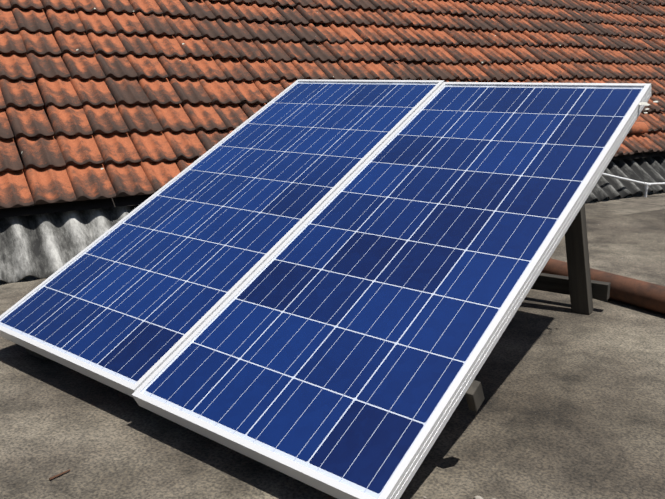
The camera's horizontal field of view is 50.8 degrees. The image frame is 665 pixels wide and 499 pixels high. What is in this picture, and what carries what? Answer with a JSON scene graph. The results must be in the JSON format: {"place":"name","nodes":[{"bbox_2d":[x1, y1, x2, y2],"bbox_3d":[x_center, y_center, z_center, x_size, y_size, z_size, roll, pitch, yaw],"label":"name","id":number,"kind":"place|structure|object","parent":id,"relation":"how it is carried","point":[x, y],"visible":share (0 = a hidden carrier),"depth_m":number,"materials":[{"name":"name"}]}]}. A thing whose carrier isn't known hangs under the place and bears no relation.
{"place":"outdoors","nodes":[
{"label":"outdoors","id":0,"kind":"place"},
{"bbox_2d":[0,209,664,498],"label":"flat roof","id":1,"kind":"structure","parent":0,"point":[572,406],"depth_m":1.56,"materials":[{"name":"concrete"}]},
{"bbox_2d":[26,348,48,360],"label":"support block","id":2,"kind":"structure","parent":1,"relation":"on","point":[35,354],"depth_m":1.97,"materials":[{"name":"grey concrete"}]},
{"bbox_2d":[49,469,69,479],"bbox_3d":[-0.535,0.442,1.374,0.005,0.004,0.043,10,17,39],"label":"twig","id":3,"kind":"object","parent":1,"relation":"on","point":[53,477],"visible":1,"depth_m":1.37,"materials":[{"name":"brown wood"}]},
{"bbox_2d":[0,79,443,396],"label":"solar panel","id":4,"kind":"object","parent":1,"relation":"on","point":[132,302],"visible":0.9,"depth_m":2.05,"materials":[{"name":"glass"}]},
{"bbox_2d":[132,82,651,498],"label":"solar panel","id":5,"kind":"object","parent":1,"relation":"on","point":[341,341],"visible":1,"depth_m":1.60,"materials":[{"name":"glass"}]},
{"bbox_2d":[465,380,484,411],"bbox_3d":[0.275,0.283,1.353,0.018,0.050,0.036,11,44,37],"label":"support block","id":6,"kind":"object","parent":5,"relation":"attached to","point":[474,395],"depth_m":1.34,"materials":[{"name":"grey concrete"}]},
{"bbox_2d":[639,101,657,112],"bbox_3d":[0.852,-0.388,1.902,0.049,0.032,0.063,10,17,38],"label":"clamp","id":7,"kind":"object","parent":5,"relation":"attached to","point":[644,103],"visible":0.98,"depth_m":1.91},
{"bbox_2d":[423,224,622,498],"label":"pebbles","id":8,"kind":"object","parent":1,"relation":"on","point":[477,497],"visible":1,"depth_m":1.29,"materials":[{"name":"stone"}]},
{"bbox_2d":[531,273,610,300],"bbox_3d":[0.310,0.050,2.724,1.467,0.055,0.037,8,16,33],"label":"support batten","id":9,"kind":"object","parent":1,"relation":"on","point":[559,284],"visible":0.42,"depth_m":2.39,"materials":[{"name":"brown wood"}]},
{"bbox_2d":[565,203,592,313],"bbox_3d":[0.780,-0.151,2.268,0.060,0.742,0.042,0,14,39],"label":"support leg","id":10,"kind":"object","parent":1,"relation":"on","point":[578,264],"visible":0.48,"depth_m":2.29,"materials":[{"name":"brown wood"}]},
{"bbox_2d":[541,258,664,313],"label":"rusty pipe","id":11,"kind":"object","parent":1,"relation":"on","point":[639,293],"visible":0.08,"depth_m":2.38,"materials":[{"name":"brown metal"}]},
{"bbox_2d":[0,190,664,312],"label":"wall","id":12,"kind":"structure","parent":0,"point":[11,294],"depth_m":6.32,"materials":[{"name":"concrete"}]},
{"bbox_2d":[0,205,138,282],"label":"sheet","id":13,"kind":"object","parent":12,"relation":"on","point":[42,246],"visible":0.27,"depth_m":4.41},
{"bbox_2d":[0,1,664,217],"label":"roof underlay","id":14,"kind":"object","parent":12,"relation":"on","point":[78,205],"depth_m":4.67,"materials":[{"name":"black"}]},
{"bbox_2d":[0,0,664,208],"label":"roof tiles","id":15,"kind":"object","parent":14,"relation":"on","point":[125,119],"visible":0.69,"depth_m":6.26,"materials":[{"name":"orange ceramic"}]},
{"bbox_2d":[628,122,647,132],"bbox_3d":[3.294,-1.372,7.726,0.460,0.075,0.208,-5,49,-28],"label":"roof tile","id":16,"kind":"object","parent":15,"relation":"on","point":[639,127],"visible":0.5,"depth_m":7.74,"materials":[{"name":"orange ceramic"}]},
{"bbox_2d":[585,156,664,202],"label":"corrugated sheet","id":17,"kind":"object","parent":12,"relation":"on","point":[649,169],"visible":0.33,"depth_m":7.29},
{"bbox_2d":[602,173,664,196],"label":"pvc pipe","id":18,"kind":"object","parent":12,"relation":"on","point":[646,184],"visible":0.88,"depth_m":7.03,"materials":[{"name":"white plastic"}]}
]}

